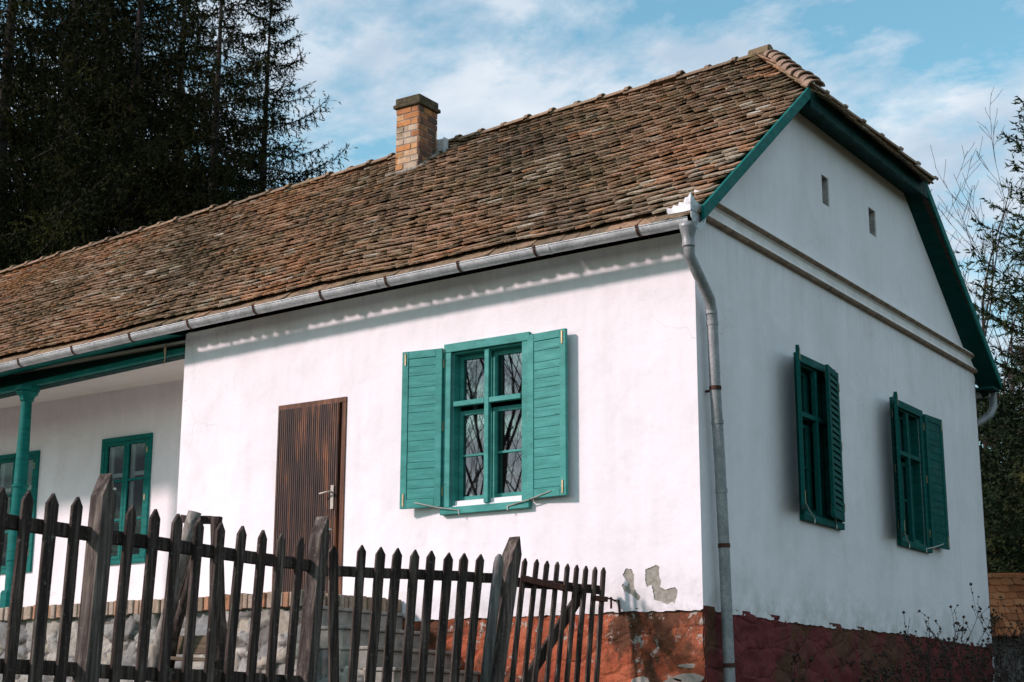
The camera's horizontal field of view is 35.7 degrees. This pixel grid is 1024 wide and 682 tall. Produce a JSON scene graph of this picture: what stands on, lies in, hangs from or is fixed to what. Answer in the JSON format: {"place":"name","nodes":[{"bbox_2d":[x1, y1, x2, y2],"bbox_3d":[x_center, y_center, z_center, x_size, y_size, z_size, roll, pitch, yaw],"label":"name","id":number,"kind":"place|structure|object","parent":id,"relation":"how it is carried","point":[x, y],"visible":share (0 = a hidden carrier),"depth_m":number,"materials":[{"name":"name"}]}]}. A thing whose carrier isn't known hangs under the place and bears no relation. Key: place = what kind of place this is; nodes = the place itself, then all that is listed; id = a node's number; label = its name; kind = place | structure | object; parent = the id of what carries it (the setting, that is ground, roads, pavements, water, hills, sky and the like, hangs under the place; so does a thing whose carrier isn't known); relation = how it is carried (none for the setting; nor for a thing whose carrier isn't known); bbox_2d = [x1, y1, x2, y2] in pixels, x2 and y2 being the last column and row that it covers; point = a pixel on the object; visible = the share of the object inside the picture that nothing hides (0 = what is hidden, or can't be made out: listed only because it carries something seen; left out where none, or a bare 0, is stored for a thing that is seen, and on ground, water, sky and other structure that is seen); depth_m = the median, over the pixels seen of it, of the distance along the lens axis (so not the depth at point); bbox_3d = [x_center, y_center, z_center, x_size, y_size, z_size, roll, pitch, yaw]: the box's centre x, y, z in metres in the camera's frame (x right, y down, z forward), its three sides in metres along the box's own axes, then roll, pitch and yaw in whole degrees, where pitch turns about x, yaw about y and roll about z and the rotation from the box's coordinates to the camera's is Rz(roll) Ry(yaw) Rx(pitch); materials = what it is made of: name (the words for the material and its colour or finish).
{"place":"outdoors","nodes":[
{"label":"outdoors","id":0,"kind":"place"},
{"bbox_2d":[0,0,1023,448],"label":"sky","id":1,"kind":"structure","parent":0,"point":[923,74],"materials":[{"name":"blue"}]},
{"bbox_3d":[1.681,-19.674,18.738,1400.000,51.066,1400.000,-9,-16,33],"label":"ground","id":2,"kind":"structure","parent":0,"visible":0},
{"bbox_2d":[0,0,182,278],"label":"spruce tree","id":3,"kind":"object","parent":2,"relation":"on","point":[35,187],"visible":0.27,"depth_m":29.77,"materials":[{"name":"green plant"}]},
{"bbox_2d":[0,0,206,268],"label":"spruce tree","id":4,"kind":"object","parent":2,"relation":"on","point":[90,36],"visible":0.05,"depth_m":36.55,"materials":[{"name":"green plant"}]},
{"bbox_2d":[6,0,232,235],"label":"spruce tree","id":5,"kind":"object","parent":2,"relation":"on","point":[155,59],"visible":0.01,"depth_m":41.02,"materials":[{"name":"green plant"}]},
{"bbox_2d":[0,0,260,260],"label":"spruce tree","id":6,"kind":"object","parent":2,"relation":"on","point":[135,43],"visible":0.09,"depth_m":35.51,"materials":[{"name":"green plant"}]},
{"bbox_2d":[75,0,268,219],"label":"spruce tree","id":7,"kind":"object","parent":2,"relation":"on","point":[194,41],"visible":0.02,"depth_m":42.72,"materials":[{"name":"green plant"}]},
{"bbox_2d":[70,0,295,246],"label":"spruce tree","id":8,"kind":"object","parent":2,"relation":"on","point":[216,166],"visible":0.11,"depth_m":34.10,"materials":[{"name":"green plant"}]},
{"bbox_2d":[146,510,226,681],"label":"timber trestle","id":9,"kind":"object","parent":2,"relation":"on","point":[189,519],"visible":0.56,"depth_m":13.72,"materials":[{"name":"grey wood"}]},
{"bbox_2d":[0,590,400,681],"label":"terrace","id":10,"kind":"structure","parent":2,"relation":"on","point":[130,633],"depth_m":15.11,"materials":[{"name":"stone"}]},
{"bbox_2d":[0,473,521,681],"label":"picket fence","id":11,"kind":"object","parent":2,"relation":"on","point":[99,535],"visible":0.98,"depth_m":10.79,"materials":[{"name":"brown wood"}]},
{"bbox_2d":[509,558,607,681],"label":"garden gate","id":12,"kind":"structure","parent":11,"relation":"attached to","point":[543,652],"depth_m":13.33,"materials":[{"name":"brown wood"}]},
{"bbox_2d":[173,0,356,208],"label":"spruce tree","id":13,"kind":"object","parent":2,"relation":"on","point":[274,11],"visible":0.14,"depth_m":38.21,"materials":[{"name":"green plant"}]},
{"bbox_2d":[316,606,479,681],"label":"stone steps","id":14,"kind":"structure","parent":2,"relation":"on","point":[345,619],"depth_m":14.08,"materials":[{"name":"stone"}]},
{"bbox_2d":[480,554,503,681],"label":"round stake","id":15,"kind":"object","parent":2,"relation":"on","point":[490,631],"visible":1,"depth_m":12.67,"materials":[{"name":"grey wood"}]},
{"bbox_2d":[0,44,1001,681],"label":"house","id":16,"kind":"structure","parent":2,"relation":"on","point":[698,364],"depth_m":16.34,"materials":[{"name":"white paint"}]},
{"bbox_2d":[0,450,40,573],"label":"window","id":17,"kind":"structure","parent":16,"relation":"in","point":[7,462],"depth_m":20.84,"materials":[{"name":"teal paint"}]},
{"bbox_2d":[100,433,152,564],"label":"window","id":18,"kind":"structure","parent":16,"relation":"in","point":[128,459],"depth_m":19.73,"materials":[{"name":"teal paint"}]},
{"bbox_2d":[272,396,346,593],"bbox_3d":[-2.049,1.629,16.101,0.914,2.076,0.201,-9,-16,33],"label":"door","id":19,"kind":"structure","parent":16,"relation":"in","point":[311,437],"depth_m":16.13,"materials":[{"name":"brown wood"}]},
{"bbox_2d":[400,328,567,515],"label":"window","id":20,"kind":"structure","parent":16,"relation":"in","point":[506,428],"depth_m":15.24,"materials":[{"name":"teal paint"}]},
{"bbox_2d":[608,597,620,615],"bbox_3d":[0.887,2.306,13.847,0.088,0.161,0.152,-10,-17,37],"label":"iron hook","id":21,"kind":"object","parent":16,"relation":"attached to","point":[618,600],"visible":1,"depth_m":13.86,"materials":[{"name":"black metal"}]},
{"bbox_2d":[794,345,844,529],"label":"window","id":22,"kind":"structure","parent":16,"relation":"in","point":[819,444],"depth_m":16.03,"materials":[{"name":"teal paint"}]},
{"bbox_2d":[890,392,949,552],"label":"window","id":23,"kind":"structure","parent":16,"relation":"in","point":[911,526],"depth_m":18.41,"materials":[{"name":"teal paint"}]},
{"bbox_2d":[790,653,890,681],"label":"rose bush","id":24,"kind":"object","parent":2,"relation":"on","point":[811,659],"visible":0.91,"depth_m":14.50,"materials":[{"name":"green plant"}]},
{"bbox_2d":[840,610,969,681],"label":"rose bush","id":25,"kind":"object","parent":2,"relation":"on","point":[899,669],"visible":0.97,"depth_m":15.93,"materials":[{"name":"green plant"}]},
{"bbox_2d":[899,604,1023,681],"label":"rose bush","id":26,"kind":"object","parent":2,"relation":"on","point":[976,665],"visible":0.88,"depth_m":16.93,"materials":[{"name":"green plant"}]},
{"bbox_2d":[927,612,1023,681],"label":"rose bush","id":27,"kind":"object","parent":2,"relation":"on","point":[950,668],"visible":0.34,"depth_m":18.11,"materials":[{"name":"green plant"}]},
{"bbox_2d":[931,88,1023,572],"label":"bare tree","id":28,"kind":"object","parent":2,"relation":"on","point":[985,331],"visible":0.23,"depth_m":31.42,"materials":[{"name":"brown plant"}]},
{"bbox_2d":[954,96,1023,637],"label":"fir tree","id":29,"kind":"object","parent":2,"relation":"on","point":[997,423],"visible":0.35,"depth_m":24.52,"materials":[{"name":"green plant"}]},
{"bbox_2d":[963,188,1023,536],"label":"bare tree","id":30,"kind":"object","parent":2,"relation":"on","point":[1011,386],"visible":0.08,"depth_m":35.94,"materials":[{"name":"brown plant"}]},
{"bbox_2d":[964,582,1023,681],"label":"rose bush","id":31,"kind":"object","parent":2,"relation":"on","point":[1004,641],"visible":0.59,"depth_m":18.94,"materials":[{"name":"green plant"}]},
{"bbox_2d":[977,392,1023,572],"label":"fir tree","id":32,"kind":"object","parent":2,"relation":"on","point":[989,566],"visible":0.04,"depth_m":31.29,"materials":[{"name":"green plant"}]},
{"bbox_2d":[981,344,1023,570],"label":"fir tree","id":33,"kind":"object","parent":2,"relation":"on","point":[1017,352],"visible":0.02,"depth_m":36.85,"materials":[{"name":"green plant"}]},
{"bbox_2d":[988,573,1023,681],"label":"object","id":34,"kind":"structure","parent":2,"relation":"on","point":[1008,587],"depth_m":22.25,"materials":[{"name":"orange ceramic"}]}
]}

